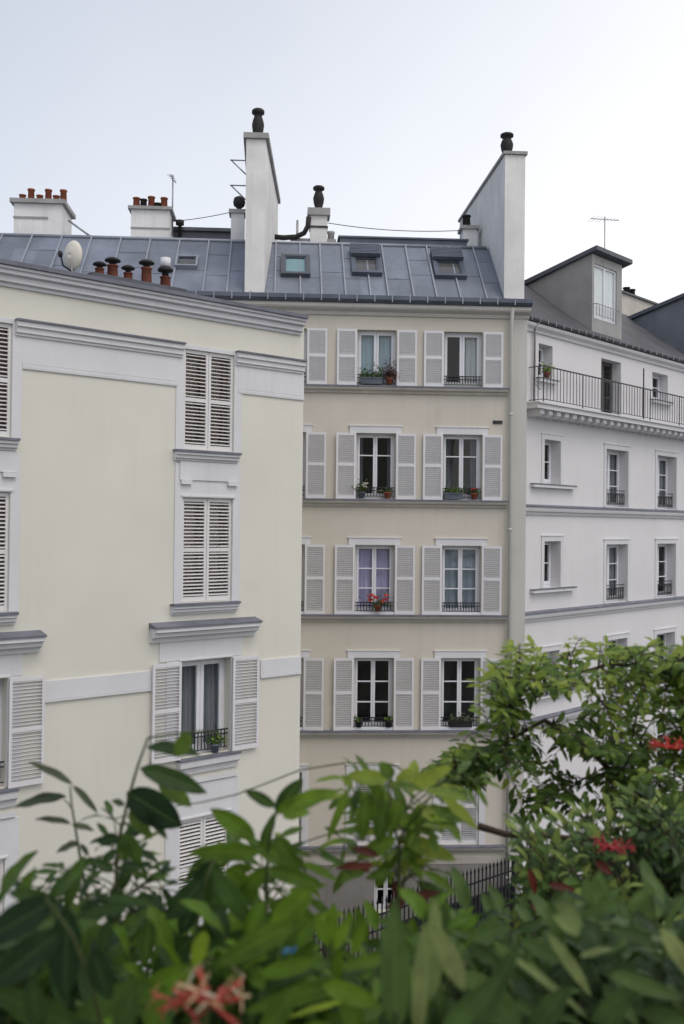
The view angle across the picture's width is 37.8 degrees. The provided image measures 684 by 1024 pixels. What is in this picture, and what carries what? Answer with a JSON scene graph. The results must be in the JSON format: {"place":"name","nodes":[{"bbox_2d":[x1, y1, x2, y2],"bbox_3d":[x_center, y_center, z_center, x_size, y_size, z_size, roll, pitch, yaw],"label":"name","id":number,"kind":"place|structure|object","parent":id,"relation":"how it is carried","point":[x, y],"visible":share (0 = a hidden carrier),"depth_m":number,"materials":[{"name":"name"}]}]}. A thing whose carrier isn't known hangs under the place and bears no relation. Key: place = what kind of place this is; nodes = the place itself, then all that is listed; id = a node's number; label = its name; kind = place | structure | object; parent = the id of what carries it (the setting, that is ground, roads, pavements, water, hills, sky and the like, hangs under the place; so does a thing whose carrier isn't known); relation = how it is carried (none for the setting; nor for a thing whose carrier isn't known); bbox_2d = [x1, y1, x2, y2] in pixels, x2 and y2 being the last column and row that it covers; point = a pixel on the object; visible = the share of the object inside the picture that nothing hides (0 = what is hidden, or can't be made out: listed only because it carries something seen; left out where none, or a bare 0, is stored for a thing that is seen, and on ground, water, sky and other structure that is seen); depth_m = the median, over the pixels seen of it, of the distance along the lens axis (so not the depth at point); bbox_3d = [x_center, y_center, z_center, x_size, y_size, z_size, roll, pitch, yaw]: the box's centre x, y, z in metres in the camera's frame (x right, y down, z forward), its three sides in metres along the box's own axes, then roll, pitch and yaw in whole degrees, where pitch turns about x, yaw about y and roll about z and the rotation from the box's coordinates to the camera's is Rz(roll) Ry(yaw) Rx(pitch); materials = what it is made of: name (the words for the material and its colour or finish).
{"place":"outdoors","nodes":[
{"label":"outdoors","id":0,"kind":"place"},
{"bbox_2d":[0,0,683,302],"label":"sky","id":1,"kind":"structure","parent":0,"point":[400,109],"materials":[{"name":"white"}]},
{"label":"courtyard ground","id":2,"kind":"structure","parent":0,"visible":0},
{"bbox_2d":[0,257,308,975],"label":"apartment building","id":3,"kind":"structure","parent":2,"relation":"on","point":[151,456],"depth_m":17.79,"materials":[{"name":"paint"}]},
{"bbox_2d":[0,859,3,913],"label":"window","id":4,"kind":"structure","parent":3,"relation":"in","point":[1,861],"depth_m":16.13,"materials":[{"name":"white wood"}]},
{"bbox_2d":[0,493,8,610],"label":"window shutter","id":5,"kind":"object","parent":3,"relation":"in","point":[4,497],"depth_m":16.20,"materials":[{"name":"white wood"}]},
{"bbox_2d":[0,323,11,436],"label":"window shutter","id":6,"kind":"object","parent":3,"relation":"in","point":[5,342],"depth_m":16.24,"materials":[{"name":"white wood"}]},
{"bbox_2d":[0,675,45,788],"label":"window","id":7,"kind":"structure","parent":3,"relation":"in","point":[11,730],"depth_m":16.30,"materials":[{"name":"paint"}]},
{"bbox_2d":[58,240,81,271],"bbox_3d":[-4.939,-4.435,17.859,0.447,0.932,0.390,0,-1,28],"label":"satellite dish","id":8,"kind":"object","parent":3,"relation":"on","point":[72,255],"visible":0.94,"depth_m":17.94,"materials":[{"name":"paint"}]},
{"bbox_2d":[178,815,226,889],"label":"window","id":9,"kind":"structure","parent":3,"relation":"in","point":[194,833],"depth_m":18.59,"materials":[{"name":"white wood"}]},
{"bbox_2d":[151,655,259,763],"bbox_3d":[-2.633,3.633,18.728,2.331,1.770,0.465,1,-1,-40],"label":"window","id":10,"kind":"structure","parent":3,"relation":"in","point":[200,706],"depth_m":18.83,"materials":[{"name":"paint"}]},
{"bbox_2d":[182,498,230,601],"bbox_3d":[-2.639,0.706,18.810,1.100,1.915,0.349,1,-1,-40],"label":"window","id":11,"kind":"structure","parent":3,"relation":"in","point":[204,549],"depth_m":18.78,"materials":[{"name":"white wood"}]},
{"bbox_2d":[184,349,232,451],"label":"window","id":12,"kind":"structure","parent":3,"relation":"in","point":[206,403],"depth_m":18.83,"materials":[{"name":"white wood"}]},
{"bbox_2d":[206,731,228,752],"bbox_3d":[-2.346,4.324,18.791,0.505,0.375,0.333,1,-1,-41],"label":"potted plant","id":13,"kind":"object","parent":3,"relation":"on","point":[214,745],"visible":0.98,"depth_m":18.74,"materials":[{"name":"green plant"}]},
{"bbox_2d":[0,108,532,960],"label":"apartment building","id":14,"kind":"structure","parent":2,"relation":"on","point":[448,576],"depth_m":25.14,"materials":[{"name":"paint"}]},
{"bbox_2d":[170,174,176,235],"bbox_3d":[-4.891,-8.850,28.870,0.190,1.750,0.700,1,-1,4],"label":"tv antenna","id":15,"kind":"object","parent":14,"relation":"attached to","point":[172,178],"visible":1,"depth_m":28.85,"materials":[{"name":"grey metal"}]},
{"bbox_2d":[183,212,228,220],"bbox_3d":[-3.826,-8.467,28.580,2.203,0.123,0.022,0,-1,36],"label":"overhead cable","id":16,"kind":"object","parent":14,"relation":"attached to","point":[205,217],"visible":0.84,"depth_m":28.60,"materials":[{"name":"metal"}]},
{"bbox_2d":[299,772,301,841],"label":"window","id":17,"kind":"structure","parent":14,"relation":"in","point":[300,773],"depth_m":25.01,"materials":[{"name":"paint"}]},
{"bbox_2d":[300,658,323,730],"bbox_3d":[-1.216,4.521,24.954,1.514,1.793,0.316,1,-1,-1],"label":"window shutter","id":18,"kind":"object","parent":14,"relation":"in","point":[306,691],"depth_m":24.83,"materials":[{"name":"paint"}]},
{"bbox_2d":[301,544,324,613],"bbox_3d":[-1.188,1.671,24.991,1.506,1.733,0.297,1,-1,-3],"label":"window shutter","id":19,"kind":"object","parent":14,"relation":"in","point":[313,568],"depth_m":24.88,"materials":[{"name":"paint"}]},
{"bbox_2d":[302,432,325,497],"bbox_3d":[-1.154,-1.170,25.038,1.506,1.650,0.297,1,-1,-1],"label":"window shutter","id":20,"kind":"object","parent":14,"relation":"in","point":[314,458],"depth_m":24.91,"materials":[{"name":"paint"}]},
{"bbox_2d":[304,328,326,383],"bbox_3d":[-1.382,-3.892,25.025,2.010,1.410,0.341,1,-1,-4],"label":"window shutter","id":21,"kind":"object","parent":14,"relation":"in","point":[317,337],"depth_m":24.95,"materials":[{"name":"paint"}]},
{"bbox_2d":[354,715,362,726],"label":"potted plant","id":22,"kind":"object","parent":14,"relation":"on","point":[358,723],"visible":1,"depth_m":24.89,"materials":[{"name":"green plant"}]},
{"bbox_2d":[351,479,369,497],"bbox_3d":[0.438,-0.593,25.005,0.478,0.490,0.357,1,-1,-11],"label":"potted plant","id":23,"kind":"object","parent":14,"relation":"on","point":[361,494],"visible":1,"depth_m":24.97,"materials":[{"name":"green plant"}]},
{"bbox_2d":[360,362,383,384],"bbox_3d":[0.741,-3.495,25.088,0.650,0.581,0.369,1,-1,-3],"label":"window box","id":24,"kind":"object","parent":14,"relation":"on","point":[372,379],"visible":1,"depth_m":25.00,"materials":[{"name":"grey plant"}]},
{"bbox_2d":[352,778,391,844],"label":"window","id":25,"kind":"structure","parent":14,"relation":"in","point":[370,837],"depth_m":24.97,"materials":[{"name":"paint"}]},
{"bbox_2d":[333,658,413,730],"bbox_3d":[0.784,4.543,25.053,2.010,1.793,0.341,1,-1,-3],"label":"window","id":26,"kind":"structure","parent":14,"relation":"in","point":[340,689],"depth_m":24.98,"materials":[{"name":"paint"}]},
{"bbox_2d":[334,545,414,614],"bbox_3d":[0.809,1.695,25.164,2.010,1.733,0.414,1,-1,-3],"label":"window","id":27,"kind":"structure","parent":14,"relation":"in","point":[371,565],"depth_m":25.03,"materials":[{"name":"paint"}]},
{"bbox_2d":[359,592,392,611],"bbox_3d":[0.863,2.228,24.936,0.873,0.496,0.392,1,-1,-4],"label":"potted geranium","id":28,"kind":"object","parent":14,"relation":"on","point":[376,606],"visible":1,"depth_m":24.87,"materials":[{"name":"plant"}]},
{"bbox_2d":[336,432,415,499],"bbox_3d":[0.840,-1.147,25.183,2.010,1.650,0.451,1,-1,-3],"label":"window","id":29,"kind":"structure","parent":14,"relation":"in","point":[351,467],"depth_m":25.06,"materials":[{"name":"paint"}]},
{"bbox_2d":[337,328,416,385],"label":"window","id":30,"kind":"structure","parent":14,"relation":"in","point":[371,347],"depth_m":25.08,"materials":[{"name":"paint"}]},
{"bbox_2d":[378,487,392,497],"bbox_3d":[1.107,-0.488,25.066,0.382,0.295,0.271,0,-1,14],"label":"potted plant","id":31,"kind":"object","parent":14,"relation":"on","point":[387,494],"visible":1,"depth_m":25.00,"materials":[{"name":"green plant"}]},
{"bbox_2d":[374,875,396,909],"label":"window","id":32,"kind":"structure","parent":14,"relation":"in","point":[385,888],"depth_m":25.09,"materials":[{"name":"paint"}]},
{"bbox_2d":[384,715,392,726],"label":"potted plant","id":33,"kind":"object","parent":14,"relation":"on","point":[388,723],"visible":1,"depth_m":24.94,"materials":[{"name":"green plant"}]},
{"bbox_2d":[377,356,401,384],"bbox_3d":[1.175,-3.564,25.096,0.659,0.730,0.417,1,-1,-3],"label":"potted plant","id":34,"kind":"object","parent":14,"relation":"on","point":[388,378],"visible":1,"depth_m":25.05,"materials":[{"name":"purple plant"}]},
{"bbox_2d":[329,223,459,231],"bbox_3d":[1.497,-8.042,28.300,4.107,0.168,0.022,1,-1,-6],"label":"overhead cable","id":35,"kind":"object","parent":14,"relation":"attached to","point":[393,230],"visible":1,"depth_m":28.29,"materials":[{"name":"metal"}]},
{"bbox_2d":[443,486,465,498],"bbox_3d":[2.816,-0.488,25.124,0.580,0.332,0.345,1,-1,-4],"label":"window box","id":36,"kind":"object","parent":14,"relation":"on","point":[456,494],"visible":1,"depth_m":25.08,"materials":[{"name":"grey metal"}]},
{"bbox_2d":[440,786,477,843],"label":"window","id":37,"kind":"structure","parent":14,"relation":"in","point":[447,838],"depth_m":25.13,"materials":[{"name":"paint"}]},
{"bbox_2d":[420,658,500,729],"bbox_3d":[2.966,4.568,25.186,2.010,1.793,0.341,1,-1,-4],"label":"window","id":38,"kind":"structure","parent":14,"relation":"in","point":[427,691],"depth_m":25.05,"materials":[{"name":"paint"}]},
{"bbox_2d":[448,712,473,726],"bbox_3d":[2.986,5.197,25.099,0.698,0.387,0.330,1,-1,-3],"label":"window box","id":39,"kind":"object","parent":14,"relation":"on","point":[459,722],"visible":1,"depth_m":25.03,"materials":[{"name":"grey plant"}]},
{"bbox_2d":[421,545,501,614],"bbox_3d":[2.993,1.719,25.278,2.010,1.733,0.450,1,-1,-4],"label":"window","id":40,"kind":"structure","parent":14,"relation":"in","point":[457,570],"depth_m":25.15,"materials":[{"name":"paint"}]},
{"bbox_2d":[423,434,502,500],"bbox_3d":[3.021,-1.122,25.335,2.010,1.650,0.410,1,-1,-4],"label":"window","id":41,"kind":"structure","parent":14,"relation":"in","point":[434,465],"depth_m":25.19,"materials":[{"name":"paint"}]},
{"bbox_2d":[424,330,502,387],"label":"window","id":42,"kind":"structure","parent":14,"relation":"in","point":[435,351],"depth_m":25.23,"materials":[{"name":"paint"}]},
{"bbox_2d":[467,488,479,499],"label":"potted plant","id":43,"kind":"object","parent":14,"relation":"on","point":[475,494],"visible":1,"depth_m":25.12,"materials":[{"name":"green plant"}]},
{"bbox_2d":[313,856,515,971],"bbox_3d":[0.768,9.791,21.495,9.050,3.000,0.070,1,-1,-40],"label":"iron fence","id":44,"kind":"object","parent":2,"relation":"on","point":[503,891],"visible":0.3,"depth_m":23.55,"materials":[{"name":"black metal"}]},
{"bbox_2d":[515,860,524,908],"bbox_3d":[4.376,9.944,24.593,0.260,2.850,0.260,1,-1,-41],"label":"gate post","id":45,"kind":"object","parent":2,"relation":"on","point":[519,886],"visible":0.13,"depth_m":24.53,"materials":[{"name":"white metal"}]},
{"bbox_2d":[443,245,683,878],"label":"apartment building","id":46,"kind":"structure","parent":2,"relation":"on","point":[605,486],"depth_m":30.12,"materials":[{"name":"paint"}]},
{"bbox_2d":[539,347,542,376],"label":"window","id":47,"kind":"structure","parent":46,"relation":"in","point":[540,348],"depth_m":28.08,"materials":[{"name":"paint"}]},
{"bbox_2d":[544,441,550,483],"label":"window","id":48,"kind":"structure","parent":46,"relation":"in","point":[547,481],"depth_m":28.35,"materials":[{"name":"paint"}]},
{"bbox_2d":[544,541,550,586],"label":"window","id":49,"kind":"structure","parent":46,"relation":"in","point":[547,583],"depth_m":28.34,"materials":[{"name":"paint"}]},
{"bbox_2d":[541,361,554,377],"bbox_3d":[5.650,-3.925,27.563,0.470,0.488,0.382,1,-1,-21],"label":"potted plant","id":50,"kind":"object","parent":46,"relation":"on","point":[546,374],"visible":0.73,"depth_m":27.47,"materials":[{"name":"green plant"}]},
{"bbox_2d":[587,216,618,247],"bbox_3d":[9.574,-9.049,36.466,1.100,3.450,0.760,1,-1,-10],"label":"tv antenna","id":51,"kind":"object","parent":46,"relation":"attached to","point":[604,219],"visible":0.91,"depth_m":36.47,"materials":[{"name":"grey metal"}]},
{"bbox_2d":[601,361,611,412],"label":"window","id":52,"kind":"structure","parent":46,"relation":"in","point":[603,364],"depth_m":30.64,"materials":[{"name":"white wood"}]},
{"bbox_2d":[606,544,623,600],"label":"window","id":53,"kind":"structure","parent":46,"relation":"in","point":[610,596],"depth_m":31.09,"materials":[{"name":"paint"}]},
{"bbox_2d":[606,639,623,693],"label":"window","id":54,"kind":"structure","parent":46,"relation":"in","point":[616,640],"depth_m":30.82,"materials":[{"name":"paint"}]},
{"bbox_2d":[606,451,624,506],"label":"window","id":55,"kind":"structure","parent":46,"relation":"in","point":[612,500],"depth_m":31.12,"materials":[{"name":"paint"}]},
{"bbox_2d":[652,375,658,398],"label":"window","id":56,"kind":"structure","parent":46,"relation":"in","point":[653,376],"depth_m":33.21,"materials":[{"name":"paint"}]},
{"bbox_2d":[656,633,665,680],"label":"window","id":57,"kind":"structure","parent":46,"relation":"in","point":[664,634],"depth_m":33.53,"materials":[{"name":"paint"}]},
{"bbox_2d":[656,722,666,765],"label":"window","id":58,"kind":"structure","parent":46,"relation":"in","point":[656,722],"depth_m":33.08,"materials":[{"name":"paint"}]},
{"bbox_2d":[657,544,671,596],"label":"window","id":59,"kind":"structure","parent":46,"relation":"in","point":[659,593],"depth_m":33.28,"materials":[{"name":"paint"}]},
{"bbox_2d":[657,457,672,508],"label":"window","id":60,"kind":"structure","parent":46,"relation":"in","point":[660,503],"depth_m":33.55,"materials":[{"name":"paint"}]},
{"bbox_3d":[-0.026,2.469,-2.383,18.000,17.000,11.300,1,-1,0],"label":"apartment building","id":61,"kind":"object","parent":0,"visible":0},
{"bbox_3d":[-0.015,1.403,1.382,2.200,0.470,0.500,1,-1,0],"label":"planter","id":62,"kind":"object","parent":61,"relation":"on","visible":0},
{"bbox_2d":[15,762,97,935],"bbox_3d":[-0.446,0.800,1.484,0.153,0.851,0.047,1,-1,-20],"label":"climber sprig","id":63,"kind":"object","parent":62,"relation":"in","point":[45,797],"visible":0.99,"depth_m":1.49,"materials":[{"name":"green plant"}]},
{"bbox_2d":[0,850,177,1023],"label":"honeysuckle","id":64,"kind":"object","parent":62,"relation":"in","point":[57,966],"visible":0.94,"depth_m":0.96,"materials":[{"name":"green plant"}]},
{"bbox_2d":[14,730,218,953],"bbox_3d":[-0.340,0.761,1.419,0.308,0.928,0.218,1,-1,-11],"label":"climbing vine","id":65,"kind":"object","parent":62,"relation":"in","point":[156,810],"visible":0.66,"depth_m":1.38,"materials":[{"name":"green plant"}]},
{"bbox_2d":[147,857,250,1023],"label":"honeysuckle","id":66,"kind":"object","parent":62,"relation":"in","point":[210,883],"visible":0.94,"depth_m":1.16,"materials":[{"name":"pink plant"}]},
{"bbox_2d":[89,887,343,1023],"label":"honeysuckle","id":67,"kind":"object","parent":62,"relation":"in","point":[277,989],"visible":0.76,"depth_m":1.11,"materials":[{"name":"green plant"}]},
{"bbox_2d":[279,945,296,960],"bbox_3d":[-0.065,0.536,1.193,0.022,0.040,0.041,1,-1,0],"label":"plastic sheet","id":68,"kind":"object","parent":67,"relation":"on","point":[287,950],"visible":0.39,"depth_m":1.19,"materials":[{"name":"blue plastic"}]},
{"bbox_2d":[177,778,353,974],"bbox_3d":[-0.115,0.793,1.409,0.264,0.869,0.295,1,-1,0],"label":"honeysuckle","id":69,"kind":"object","parent":62,"relation":"in","point":[279,849],"visible":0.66,"depth_m":1.33,"materials":[{"name":"green plant"}]},
{"bbox_2d":[176,754,503,913],"bbox_3d":[0.004,0.794,1.601,0.295,0.875,0.528,1,-1,-44],"label":"honeysuckle","id":70,"kind":"object","parent":62,"relation":"in","point":[382,809],"visible":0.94,"depth_m":1.46,"materials":[{"name":"green plant"}]},
{"bbox_2d":[304,887,511,1023],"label":"leafy shrub","id":71,"kind":"object","parent":62,"relation":"in","point":[356,993],"visible":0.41,"depth_m":1.16,"materials":[{"name":"green plant"}]},
{"bbox_2d":[380,897,520,1023],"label":"broadleaf plant","id":72,"kind":"object","parent":62,"relation":"in","point":[436,950],"visible":1,"depth_m":0.95,"materials":[{"name":"green plant"}]},
{"bbox_2d":[419,866,651,1023],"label":"leafy shrub","id":73,"kind":"object","parent":62,"relation":"in","point":[536,996],"visible":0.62,"depth_m":1.16,"materials":[{"name":"green plant"}]},
{"bbox_2d":[547,858,683,1023],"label":"leafy shrub","id":74,"kind":"object","parent":62,"relation":"in","point":[646,978],"visible":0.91,"depth_m":1.11,"materials":[{"name":"green plant"}]},
{"bbox_3d":[1.035,1.429,2.532,1.400,0.470,0.500,1,-1,0],"label":"planter","id":75,"kind":"object","parent":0,"visible":0},
{"bbox_2d":[419,634,683,839],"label":"tree","id":76,"kind":"object","parent":75,"relation":"in","point":[508,693],"visible":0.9,"depth_m":2.52,"materials":[{"name":"green plant"}]},
{"bbox_2d":[477,776,683,967],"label":"rose bush","id":77,"kind":"object","parent":75,"relation":"in","point":[657,830],"visible":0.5,"depth_m":1.98,"materials":[{"name":"green plant"}]}
]}

